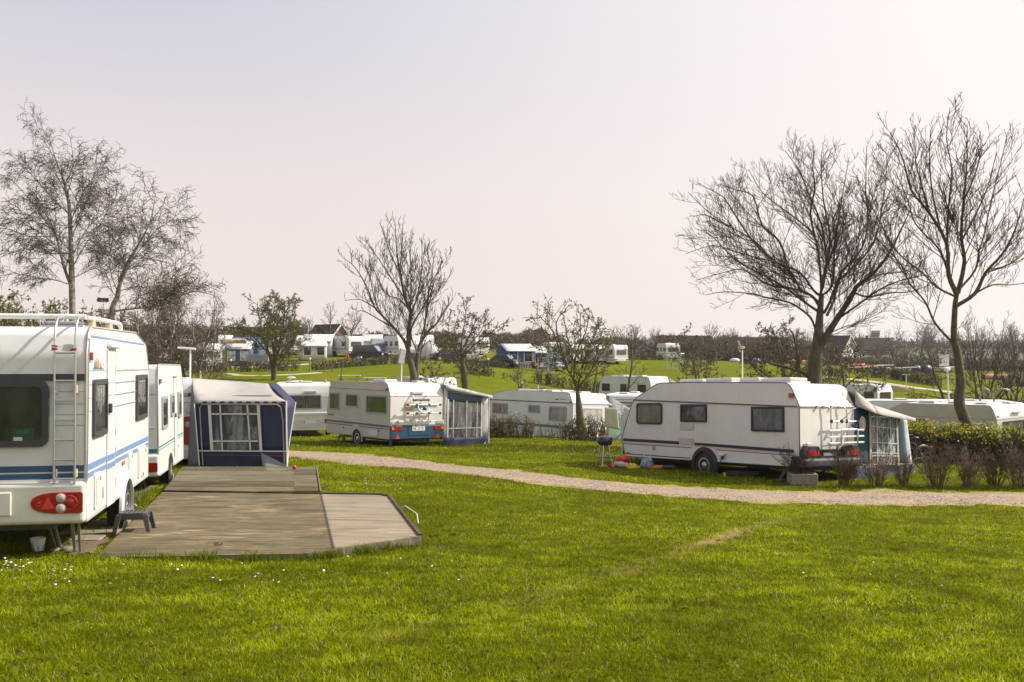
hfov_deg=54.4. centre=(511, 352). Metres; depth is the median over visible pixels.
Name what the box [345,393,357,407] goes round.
window
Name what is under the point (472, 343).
caravan
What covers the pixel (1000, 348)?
bare tree
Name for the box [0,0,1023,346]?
sky
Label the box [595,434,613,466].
barbecue
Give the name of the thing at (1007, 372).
bare tree
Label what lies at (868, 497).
gravel road
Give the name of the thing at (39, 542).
bucket
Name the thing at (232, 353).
window
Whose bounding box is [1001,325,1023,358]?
bare tree
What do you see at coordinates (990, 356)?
crop field
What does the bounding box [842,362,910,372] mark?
hedge
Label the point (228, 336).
caravan
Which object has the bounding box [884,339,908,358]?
bare tree
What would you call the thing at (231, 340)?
rolled awning
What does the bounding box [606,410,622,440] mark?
towel
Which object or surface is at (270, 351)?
caravan
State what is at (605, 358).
caravan
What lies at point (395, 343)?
caravan
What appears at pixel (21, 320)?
bare tree
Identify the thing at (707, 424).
caravan
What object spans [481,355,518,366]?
parked car
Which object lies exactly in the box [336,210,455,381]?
ash tree
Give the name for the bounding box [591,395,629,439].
awning
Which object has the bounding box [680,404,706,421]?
window
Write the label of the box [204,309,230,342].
bare tree
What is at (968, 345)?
bare tree
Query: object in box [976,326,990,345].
bare tree
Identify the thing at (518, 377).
young tree
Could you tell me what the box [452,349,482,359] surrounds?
parked car
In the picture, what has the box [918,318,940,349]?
bare tree
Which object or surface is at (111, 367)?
door
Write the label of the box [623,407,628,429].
towel
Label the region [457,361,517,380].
hedge
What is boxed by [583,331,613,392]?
budding tree
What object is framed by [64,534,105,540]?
paving slab
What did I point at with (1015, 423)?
window
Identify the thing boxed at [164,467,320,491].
timber deck
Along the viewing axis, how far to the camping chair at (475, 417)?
38.92 m
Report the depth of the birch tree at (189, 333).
66.27 m
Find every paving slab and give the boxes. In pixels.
[58,527,82,534]
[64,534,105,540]
[75,526,121,534]
[87,520,131,526]
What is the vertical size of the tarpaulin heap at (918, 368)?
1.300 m
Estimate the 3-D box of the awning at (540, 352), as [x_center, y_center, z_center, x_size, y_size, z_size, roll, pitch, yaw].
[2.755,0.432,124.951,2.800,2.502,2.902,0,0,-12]
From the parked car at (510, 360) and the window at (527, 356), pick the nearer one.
the parked car at (510, 360)
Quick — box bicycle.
[887,434,931,468]
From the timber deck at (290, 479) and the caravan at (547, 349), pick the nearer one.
the timber deck at (290, 479)
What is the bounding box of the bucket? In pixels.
[30,536,45,550]
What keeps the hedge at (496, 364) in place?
on the ground at (500, 382)
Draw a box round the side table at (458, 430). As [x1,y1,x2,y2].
[449,429,468,436]
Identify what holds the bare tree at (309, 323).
on the ground at (500, 382)
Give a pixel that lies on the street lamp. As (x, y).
(104, 299)
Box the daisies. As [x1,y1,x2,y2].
[3,446,980,584]
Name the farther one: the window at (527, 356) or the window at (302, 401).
the window at (527, 356)
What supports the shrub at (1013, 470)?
on the ground at (500, 382)
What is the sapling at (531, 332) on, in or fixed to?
on the ground at (500, 382)
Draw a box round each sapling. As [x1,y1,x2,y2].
[335,307,359,380]
[522,315,539,343]
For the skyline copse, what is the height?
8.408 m
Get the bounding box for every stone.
[49,547,60,550]
[60,546,76,550]
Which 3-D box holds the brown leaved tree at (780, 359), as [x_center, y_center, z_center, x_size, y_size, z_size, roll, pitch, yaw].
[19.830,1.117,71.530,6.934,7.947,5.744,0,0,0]
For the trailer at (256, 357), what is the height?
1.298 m
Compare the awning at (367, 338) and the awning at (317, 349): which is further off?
the awning at (367, 338)
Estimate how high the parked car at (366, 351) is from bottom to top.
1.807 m
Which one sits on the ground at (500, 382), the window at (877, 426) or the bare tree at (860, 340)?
the bare tree at (860, 340)
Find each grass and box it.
[0,433,1022,562]
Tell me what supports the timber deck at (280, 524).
on the ground at (500, 382)
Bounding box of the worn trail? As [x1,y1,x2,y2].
[225,372,320,375]
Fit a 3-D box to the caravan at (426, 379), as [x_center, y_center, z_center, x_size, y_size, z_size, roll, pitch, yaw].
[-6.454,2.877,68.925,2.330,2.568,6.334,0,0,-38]
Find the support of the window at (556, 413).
in the caravan at (545, 406)
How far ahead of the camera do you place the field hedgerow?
160.94 m
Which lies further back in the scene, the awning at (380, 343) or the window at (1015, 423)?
the awning at (380, 343)
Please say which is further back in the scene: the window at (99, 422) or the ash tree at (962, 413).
the ash tree at (962, 413)
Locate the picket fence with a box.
[520,362,531,368]
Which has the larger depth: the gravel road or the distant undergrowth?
the distant undergrowth
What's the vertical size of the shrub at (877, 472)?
1.027 m
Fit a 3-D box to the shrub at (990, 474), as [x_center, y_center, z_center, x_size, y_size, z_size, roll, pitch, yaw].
[12.168,2.839,24.858,1.401,1.059,1.039,0,0,15]
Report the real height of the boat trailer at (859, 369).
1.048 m
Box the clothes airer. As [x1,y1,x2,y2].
[606,401,631,455]
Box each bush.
[0,288,39,326]
[0,290,18,326]
[17,297,67,326]
[77,300,126,328]
[90,308,132,328]
[677,349,728,379]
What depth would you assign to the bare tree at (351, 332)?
159.65 m
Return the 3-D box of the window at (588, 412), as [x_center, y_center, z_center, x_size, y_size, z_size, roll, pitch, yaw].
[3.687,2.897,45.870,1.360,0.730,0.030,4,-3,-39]
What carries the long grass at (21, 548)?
on the ground at (500, 382)
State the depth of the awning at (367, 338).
130.55 m
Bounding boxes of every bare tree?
[9,306,38,326]
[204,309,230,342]
[231,322,246,336]
[299,317,319,335]
[320,301,340,333]
[331,309,367,335]
[376,315,406,336]
[609,327,637,344]
[615,324,647,391]
[622,323,646,353]
[644,328,662,349]
[700,322,734,359]
[711,332,721,360]
[721,329,741,341]
[726,335,742,357]
[759,332,780,361]
[786,330,810,345]
[800,330,812,345]
[835,341,844,354]
[843,330,868,355]
[868,342,885,357]
[872,335,890,356]
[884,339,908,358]
[893,323,911,347]
[900,344,913,358]
[903,329,932,357]
[911,322,921,349]
[916,324,932,344]
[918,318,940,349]
[918,336,939,357]
[929,338,943,357]
[937,339,952,357]
[949,327,974,357]
[950,308,1023,398]
[951,332,977,357]
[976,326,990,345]
[980,334,1023,402]
[987,337,1008,359]
[999,322,1019,342]
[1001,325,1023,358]
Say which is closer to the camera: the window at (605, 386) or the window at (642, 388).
the window at (642, 388)
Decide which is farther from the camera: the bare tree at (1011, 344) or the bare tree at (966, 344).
the bare tree at (966, 344)
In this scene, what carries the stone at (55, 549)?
on the ground at (500, 382)
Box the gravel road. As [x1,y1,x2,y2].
[288,451,1023,503]
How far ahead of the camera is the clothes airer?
32.59 m
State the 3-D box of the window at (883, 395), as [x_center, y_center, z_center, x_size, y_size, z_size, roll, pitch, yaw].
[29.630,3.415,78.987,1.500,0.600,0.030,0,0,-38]
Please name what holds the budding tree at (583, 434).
on the ground at (500, 382)
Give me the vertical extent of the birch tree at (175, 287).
11.508 m
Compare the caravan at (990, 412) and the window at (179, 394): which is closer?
the window at (179, 394)
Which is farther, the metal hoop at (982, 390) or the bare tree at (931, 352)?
the bare tree at (931, 352)
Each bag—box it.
[614,456,629,466]
[640,451,652,467]
[661,464,675,468]
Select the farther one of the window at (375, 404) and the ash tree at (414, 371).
the ash tree at (414, 371)
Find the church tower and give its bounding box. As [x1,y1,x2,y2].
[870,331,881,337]
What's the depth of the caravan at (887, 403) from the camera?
52.87 m
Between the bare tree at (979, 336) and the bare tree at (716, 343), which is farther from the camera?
the bare tree at (979, 336)
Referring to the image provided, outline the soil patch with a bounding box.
[57,482,159,552]
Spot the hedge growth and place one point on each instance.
(946, 433)
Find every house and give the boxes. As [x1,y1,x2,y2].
[227,327,304,335]
[309,324,349,335]
[654,335,711,350]
[736,337,789,347]
[827,335,859,358]
[856,335,892,354]
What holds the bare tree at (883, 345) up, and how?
on the ground at (500, 382)
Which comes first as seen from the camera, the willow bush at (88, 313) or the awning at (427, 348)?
the willow bush at (88, 313)
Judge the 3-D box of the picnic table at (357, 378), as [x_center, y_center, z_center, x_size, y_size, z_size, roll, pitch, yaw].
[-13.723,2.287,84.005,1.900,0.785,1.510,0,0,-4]
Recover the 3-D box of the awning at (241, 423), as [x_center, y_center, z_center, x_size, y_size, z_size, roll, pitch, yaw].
[-7.808,2.057,28.326,2.748,2.748,5.973,0,0,-19]
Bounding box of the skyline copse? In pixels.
[800,337,1023,348]
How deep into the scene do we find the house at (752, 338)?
239.26 m
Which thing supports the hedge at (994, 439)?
on the ground at (500, 382)
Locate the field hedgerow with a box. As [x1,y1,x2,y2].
[822,352,1023,371]
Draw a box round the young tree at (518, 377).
[511,363,530,388]
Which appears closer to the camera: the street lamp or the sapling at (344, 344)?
the street lamp
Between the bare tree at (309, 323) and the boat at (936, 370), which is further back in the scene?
the bare tree at (309, 323)
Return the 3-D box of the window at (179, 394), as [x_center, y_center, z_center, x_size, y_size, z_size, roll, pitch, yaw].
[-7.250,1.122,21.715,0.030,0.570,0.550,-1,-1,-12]
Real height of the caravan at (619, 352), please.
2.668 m
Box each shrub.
[827,442,870,485]
[852,450,898,487]
[886,450,919,486]
[910,442,959,488]
[946,440,989,488]
[972,447,1020,486]
[983,441,1023,487]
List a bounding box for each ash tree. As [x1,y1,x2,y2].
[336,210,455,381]
[669,127,938,383]
[845,91,1023,444]
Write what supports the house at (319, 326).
on the ground at (500, 382)
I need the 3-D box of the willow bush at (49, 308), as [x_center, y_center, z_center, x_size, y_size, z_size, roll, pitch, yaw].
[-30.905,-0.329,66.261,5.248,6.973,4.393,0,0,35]
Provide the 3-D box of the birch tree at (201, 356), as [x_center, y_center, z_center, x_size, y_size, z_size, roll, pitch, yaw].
[-19.438,-0.142,63.354,4.551,7.436,3.575,0,0,0]
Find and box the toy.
[625,463,639,468]
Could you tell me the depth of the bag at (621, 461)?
29.18 m
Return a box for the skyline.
[632,334,781,344]
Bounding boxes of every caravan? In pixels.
[0,313,148,554]
[140,364,183,488]
[177,347,199,458]
[206,335,233,349]
[265,337,285,353]
[277,376,330,434]
[285,335,302,353]
[326,348,443,445]
[333,336,363,355]
[384,335,415,353]
[394,376,457,393]
[405,334,433,341]
[412,335,430,347]
[457,337,489,354]
[489,385,608,437]
[543,342,562,356]
[557,344,584,360]
[581,344,606,362]
[598,375,668,394]
[599,344,627,362]
[606,391,641,406]
[622,341,863,480]
[656,343,679,359]
[841,383,892,398]
[866,398,1015,416]
[886,367,1023,450]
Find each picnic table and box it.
[338,375,360,380]
[363,377,386,381]
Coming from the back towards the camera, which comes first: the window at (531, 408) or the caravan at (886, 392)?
the caravan at (886, 392)
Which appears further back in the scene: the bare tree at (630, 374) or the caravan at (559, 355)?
the caravan at (559, 355)
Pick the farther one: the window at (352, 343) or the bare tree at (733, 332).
the bare tree at (733, 332)
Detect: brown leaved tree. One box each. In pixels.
[736,314,834,383]
[807,334,885,398]
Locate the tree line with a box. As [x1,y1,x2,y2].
[481,326,655,356]
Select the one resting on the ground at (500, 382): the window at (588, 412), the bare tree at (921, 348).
the bare tree at (921, 348)
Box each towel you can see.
[605,407,618,429]
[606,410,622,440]
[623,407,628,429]
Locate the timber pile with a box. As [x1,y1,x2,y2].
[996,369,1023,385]
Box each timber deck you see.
[97,490,422,560]
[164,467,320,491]
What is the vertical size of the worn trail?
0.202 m
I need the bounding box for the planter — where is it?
[771,443,817,484]
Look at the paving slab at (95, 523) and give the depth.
13.80 m
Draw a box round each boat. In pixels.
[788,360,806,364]
[934,366,954,371]
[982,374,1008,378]
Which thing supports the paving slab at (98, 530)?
on the soil patch
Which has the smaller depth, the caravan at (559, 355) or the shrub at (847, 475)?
the shrub at (847, 475)
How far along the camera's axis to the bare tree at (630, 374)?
75.83 m
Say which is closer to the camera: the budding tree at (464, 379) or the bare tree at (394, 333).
the budding tree at (464, 379)
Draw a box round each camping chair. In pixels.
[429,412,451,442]
[460,412,478,436]
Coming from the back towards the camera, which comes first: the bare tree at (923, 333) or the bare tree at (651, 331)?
the bare tree at (923, 333)
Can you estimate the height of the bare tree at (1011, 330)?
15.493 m
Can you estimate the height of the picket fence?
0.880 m
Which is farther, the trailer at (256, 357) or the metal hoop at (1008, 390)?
the trailer at (256, 357)
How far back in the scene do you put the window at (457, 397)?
37.81 m
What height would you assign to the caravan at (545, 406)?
2.788 m
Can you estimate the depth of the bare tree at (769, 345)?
164.78 m
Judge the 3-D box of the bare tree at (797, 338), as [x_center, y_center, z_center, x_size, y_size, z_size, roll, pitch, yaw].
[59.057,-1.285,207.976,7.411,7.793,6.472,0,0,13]
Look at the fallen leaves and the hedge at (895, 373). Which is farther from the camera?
the hedge at (895, 373)
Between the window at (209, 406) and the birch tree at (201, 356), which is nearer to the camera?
the window at (209, 406)
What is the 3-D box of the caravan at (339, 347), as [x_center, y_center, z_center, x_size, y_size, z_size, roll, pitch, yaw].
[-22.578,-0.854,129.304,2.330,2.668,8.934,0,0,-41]
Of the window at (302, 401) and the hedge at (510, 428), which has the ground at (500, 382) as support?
the hedge at (510, 428)
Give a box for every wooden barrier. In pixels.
[324,363,332,370]
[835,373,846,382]
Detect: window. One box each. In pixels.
[0,380,49,446]
[92,379,108,437]
[135,374,147,420]
[161,395,168,428]
[170,393,174,415]
[177,391,181,417]
[208,405,261,450]
[228,351,234,359]
[241,351,247,359]
[289,395,321,408]
[304,347,310,354]
[317,347,323,354]
[329,392,339,409]
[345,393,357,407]
[351,342,360,345]
[365,395,386,413]
[447,392,482,437]
[492,403,507,413]
[524,353,532,360]
[528,405,539,412]
[548,406,566,421]
[583,408,602,423]
[602,383,609,390]
[617,350,625,354]
[620,384,626,391]
[636,403,661,424]
[637,384,645,391]
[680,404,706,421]
[751,407,784,431]
[864,391,873,398]
[872,413,897,463]
[880,392,890,398]
[1003,420,1023,436]
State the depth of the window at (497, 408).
49.20 m
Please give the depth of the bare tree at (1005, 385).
63.25 m
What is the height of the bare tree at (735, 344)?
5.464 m
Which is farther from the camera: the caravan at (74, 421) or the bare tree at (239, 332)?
the bare tree at (239, 332)
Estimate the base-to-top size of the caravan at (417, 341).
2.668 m
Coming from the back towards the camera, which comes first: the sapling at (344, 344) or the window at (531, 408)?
the sapling at (344, 344)
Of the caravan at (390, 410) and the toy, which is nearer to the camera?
the toy
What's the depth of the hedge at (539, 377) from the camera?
91.19 m
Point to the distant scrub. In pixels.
(432, 333)
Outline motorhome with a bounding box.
[185,343,222,367]
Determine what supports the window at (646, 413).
in the caravan at (707, 424)
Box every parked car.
[351,345,393,360]
[430,349,466,360]
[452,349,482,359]
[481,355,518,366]
[538,356,567,369]
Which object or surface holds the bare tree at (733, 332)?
on the ground at (500, 382)
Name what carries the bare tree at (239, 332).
on the ground at (500, 382)
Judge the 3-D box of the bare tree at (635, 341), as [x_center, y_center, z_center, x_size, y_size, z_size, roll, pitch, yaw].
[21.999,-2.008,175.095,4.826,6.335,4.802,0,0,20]
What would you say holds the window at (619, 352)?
in the caravan at (619, 352)
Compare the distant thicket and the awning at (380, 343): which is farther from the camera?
the distant thicket
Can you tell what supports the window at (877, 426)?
in the awning at (887, 434)
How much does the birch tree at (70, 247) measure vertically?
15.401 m
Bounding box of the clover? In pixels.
[1,507,1023,681]
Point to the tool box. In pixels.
(743, 472)
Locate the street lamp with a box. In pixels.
[97,297,108,302]
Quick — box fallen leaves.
[14,509,934,655]
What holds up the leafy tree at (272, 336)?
on the ground at (500, 382)
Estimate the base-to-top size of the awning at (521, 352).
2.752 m
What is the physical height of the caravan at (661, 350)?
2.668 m
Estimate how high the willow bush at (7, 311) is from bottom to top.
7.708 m
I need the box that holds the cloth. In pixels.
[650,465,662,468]
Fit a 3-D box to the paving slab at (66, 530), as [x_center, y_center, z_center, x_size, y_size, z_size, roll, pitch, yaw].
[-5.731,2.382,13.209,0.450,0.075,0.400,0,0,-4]
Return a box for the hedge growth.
[907,418,1023,465]
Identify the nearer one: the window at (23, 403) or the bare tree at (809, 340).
the window at (23, 403)
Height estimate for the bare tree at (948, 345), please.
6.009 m
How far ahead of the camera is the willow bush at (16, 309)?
70.35 m
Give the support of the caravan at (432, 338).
on the ground at (500, 382)
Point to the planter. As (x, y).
(800, 476)
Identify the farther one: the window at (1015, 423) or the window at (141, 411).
the window at (1015, 423)
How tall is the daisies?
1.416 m
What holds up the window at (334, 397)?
in the caravan at (390, 410)
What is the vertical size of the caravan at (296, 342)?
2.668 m
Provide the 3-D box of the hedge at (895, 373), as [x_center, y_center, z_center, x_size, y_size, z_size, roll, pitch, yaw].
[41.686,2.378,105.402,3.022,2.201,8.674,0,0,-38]
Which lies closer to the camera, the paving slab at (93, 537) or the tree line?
the paving slab at (93, 537)
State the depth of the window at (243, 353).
109.86 m
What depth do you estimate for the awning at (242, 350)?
109.85 m
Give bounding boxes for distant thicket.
[2,322,299,342]
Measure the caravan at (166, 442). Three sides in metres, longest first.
5.420 x 2.588 x 2.400 m
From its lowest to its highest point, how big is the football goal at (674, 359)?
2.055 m
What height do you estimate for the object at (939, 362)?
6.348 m
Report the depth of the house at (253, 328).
204.36 m
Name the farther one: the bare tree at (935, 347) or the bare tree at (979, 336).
the bare tree at (979, 336)
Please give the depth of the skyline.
1466.64 m
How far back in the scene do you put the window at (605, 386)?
79.81 m
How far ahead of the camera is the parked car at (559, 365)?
120.27 m
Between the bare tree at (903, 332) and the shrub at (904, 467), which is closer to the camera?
the shrub at (904, 467)
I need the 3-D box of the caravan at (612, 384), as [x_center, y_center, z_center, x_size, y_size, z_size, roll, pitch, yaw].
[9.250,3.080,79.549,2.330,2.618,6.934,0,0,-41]
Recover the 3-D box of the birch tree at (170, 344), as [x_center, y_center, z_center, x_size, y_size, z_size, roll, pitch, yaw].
[-21.991,-0.734,62.370,4.211,8.567,4.522,0,0,-44]
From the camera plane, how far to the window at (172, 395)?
20.43 m
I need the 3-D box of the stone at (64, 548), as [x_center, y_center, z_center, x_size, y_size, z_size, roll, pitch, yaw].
[-5.178,2.298,11.622,0.226,0.082,0.128,0,0,0]
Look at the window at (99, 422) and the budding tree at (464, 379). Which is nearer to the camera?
the window at (99, 422)
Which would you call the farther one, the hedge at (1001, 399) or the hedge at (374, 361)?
the hedge at (374, 361)
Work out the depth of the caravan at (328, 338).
126.58 m
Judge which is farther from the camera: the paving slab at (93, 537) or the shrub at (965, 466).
the shrub at (965, 466)
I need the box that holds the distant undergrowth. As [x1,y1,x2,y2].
[653,332,832,362]
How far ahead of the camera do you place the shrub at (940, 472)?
24.31 m
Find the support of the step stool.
on the timber deck at (280, 524)
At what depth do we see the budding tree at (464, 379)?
57.79 m
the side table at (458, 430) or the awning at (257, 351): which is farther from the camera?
the awning at (257, 351)
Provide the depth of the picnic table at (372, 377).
83.80 m
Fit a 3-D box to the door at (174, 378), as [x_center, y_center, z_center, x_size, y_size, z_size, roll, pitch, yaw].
[-7.092,1.352,21.002,0.043,1.680,0.500,-1,-1,-12]
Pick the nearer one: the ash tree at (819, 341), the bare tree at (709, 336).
the ash tree at (819, 341)
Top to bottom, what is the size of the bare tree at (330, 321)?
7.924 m
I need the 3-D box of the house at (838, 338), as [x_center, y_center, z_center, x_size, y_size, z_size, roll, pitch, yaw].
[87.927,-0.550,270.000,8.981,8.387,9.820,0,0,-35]
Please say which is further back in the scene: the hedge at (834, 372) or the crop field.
the crop field
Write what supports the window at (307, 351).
in the awning at (317, 349)
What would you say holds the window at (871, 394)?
in the caravan at (886, 392)
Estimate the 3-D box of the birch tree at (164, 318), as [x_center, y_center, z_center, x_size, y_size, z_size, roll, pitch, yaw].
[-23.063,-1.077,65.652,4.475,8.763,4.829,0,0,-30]
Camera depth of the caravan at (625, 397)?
62.18 m
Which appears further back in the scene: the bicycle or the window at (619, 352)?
the window at (619, 352)
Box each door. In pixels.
[106,348,116,506]
[173,377,177,457]
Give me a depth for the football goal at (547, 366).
113.04 m
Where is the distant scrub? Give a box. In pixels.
[353,330,490,347]
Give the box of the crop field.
[689,348,1022,364]
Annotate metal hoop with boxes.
[979,388,990,400]
[993,388,1011,400]
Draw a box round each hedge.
[176,361,232,371]
[230,359,300,371]
[311,354,428,369]
[441,353,661,368]
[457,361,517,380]
[489,411,605,440]
[531,370,599,392]
[822,364,847,379]
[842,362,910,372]
[866,365,945,385]
[908,420,1023,466]
[945,396,1023,401]
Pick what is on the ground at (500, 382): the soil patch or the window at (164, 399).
the soil patch
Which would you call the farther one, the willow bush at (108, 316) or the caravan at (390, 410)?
the willow bush at (108, 316)
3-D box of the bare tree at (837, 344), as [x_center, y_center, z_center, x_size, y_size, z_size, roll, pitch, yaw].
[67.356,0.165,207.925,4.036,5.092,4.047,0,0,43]
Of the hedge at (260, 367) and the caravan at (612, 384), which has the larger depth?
the hedge at (260, 367)
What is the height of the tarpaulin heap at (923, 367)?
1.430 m
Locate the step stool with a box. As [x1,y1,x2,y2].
[111,510,156,532]
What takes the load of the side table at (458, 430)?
on the ground at (500, 382)
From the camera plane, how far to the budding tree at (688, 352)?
90.86 m
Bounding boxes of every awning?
[187,378,295,466]
[224,338,246,343]
[225,341,253,364]
[232,337,264,353]
[297,339,327,359]
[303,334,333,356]
[362,334,382,344]
[370,339,385,351]
[420,341,437,358]
[441,384,492,445]
[495,344,535,364]
[534,346,546,360]
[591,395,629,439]
[789,391,915,478]
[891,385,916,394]
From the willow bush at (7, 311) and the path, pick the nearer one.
the willow bush at (7, 311)
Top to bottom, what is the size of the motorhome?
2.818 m
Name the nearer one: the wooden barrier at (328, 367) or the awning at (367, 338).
the wooden barrier at (328, 367)
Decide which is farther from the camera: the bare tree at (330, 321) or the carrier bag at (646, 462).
the bare tree at (330, 321)
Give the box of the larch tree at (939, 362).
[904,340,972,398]
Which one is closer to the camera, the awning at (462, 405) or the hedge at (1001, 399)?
the awning at (462, 405)
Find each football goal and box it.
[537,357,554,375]
[666,353,685,369]
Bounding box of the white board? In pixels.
[939,354,948,365]
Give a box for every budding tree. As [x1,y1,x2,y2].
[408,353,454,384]
[428,293,513,389]
[522,295,618,440]
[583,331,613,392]
[665,322,723,378]
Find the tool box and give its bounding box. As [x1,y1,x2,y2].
[727,470,759,475]
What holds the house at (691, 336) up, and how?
on the ground at (500, 382)
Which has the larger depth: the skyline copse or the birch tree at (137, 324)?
the skyline copse
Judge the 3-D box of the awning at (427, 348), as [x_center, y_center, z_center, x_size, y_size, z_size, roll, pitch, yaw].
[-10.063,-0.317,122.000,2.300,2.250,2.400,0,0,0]
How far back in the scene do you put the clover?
8.21 m
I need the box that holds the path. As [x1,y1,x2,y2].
[823,376,953,392]
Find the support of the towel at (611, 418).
hanging from the clothes airer
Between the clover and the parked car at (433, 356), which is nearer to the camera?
the clover
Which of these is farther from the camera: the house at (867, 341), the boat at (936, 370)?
the house at (867, 341)
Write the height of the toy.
0.213 m
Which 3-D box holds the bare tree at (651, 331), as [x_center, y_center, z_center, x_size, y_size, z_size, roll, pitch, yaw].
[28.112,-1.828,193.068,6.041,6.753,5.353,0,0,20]
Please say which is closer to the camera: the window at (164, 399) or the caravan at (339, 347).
the window at (164, 399)
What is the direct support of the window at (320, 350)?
in the awning at (317, 349)
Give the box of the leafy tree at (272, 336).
[224,289,313,379]
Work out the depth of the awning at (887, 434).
27.40 m
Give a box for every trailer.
[247,354,269,365]
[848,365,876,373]
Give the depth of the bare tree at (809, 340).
455.14 m
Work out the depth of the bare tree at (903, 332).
469.82 m
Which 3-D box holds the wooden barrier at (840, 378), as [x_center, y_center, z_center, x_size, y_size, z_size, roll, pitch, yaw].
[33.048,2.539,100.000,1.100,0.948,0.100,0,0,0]
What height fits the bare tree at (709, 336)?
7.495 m
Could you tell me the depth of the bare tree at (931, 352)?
178.62 m
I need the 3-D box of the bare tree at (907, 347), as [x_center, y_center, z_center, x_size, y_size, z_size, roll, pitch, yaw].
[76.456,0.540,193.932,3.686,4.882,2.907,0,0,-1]
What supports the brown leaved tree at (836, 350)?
on the ground at (500, 382)
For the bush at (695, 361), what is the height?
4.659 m
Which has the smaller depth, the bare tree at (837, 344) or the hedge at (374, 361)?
the hedge at (374, 361)
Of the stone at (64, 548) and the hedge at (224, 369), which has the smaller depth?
the stone at (64, 548)
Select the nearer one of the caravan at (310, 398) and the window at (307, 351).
the caravan at (310, 398)
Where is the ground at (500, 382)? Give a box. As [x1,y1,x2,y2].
[0,348,1023,681]
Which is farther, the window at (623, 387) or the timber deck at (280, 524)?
the window at (623, 387)
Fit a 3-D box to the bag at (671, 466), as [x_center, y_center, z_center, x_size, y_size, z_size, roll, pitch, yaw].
[4.540,3.306,28.878,0.439,0.124,0.274,0,0,0]
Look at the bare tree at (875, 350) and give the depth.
174.40 m
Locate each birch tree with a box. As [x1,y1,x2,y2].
[0,98,137,320]
[77,163,227,328]
[96,284,168,364]
[129,271,191,364]
[131,274,206,372]
[154,263,236,378]
[174,295,243,379]

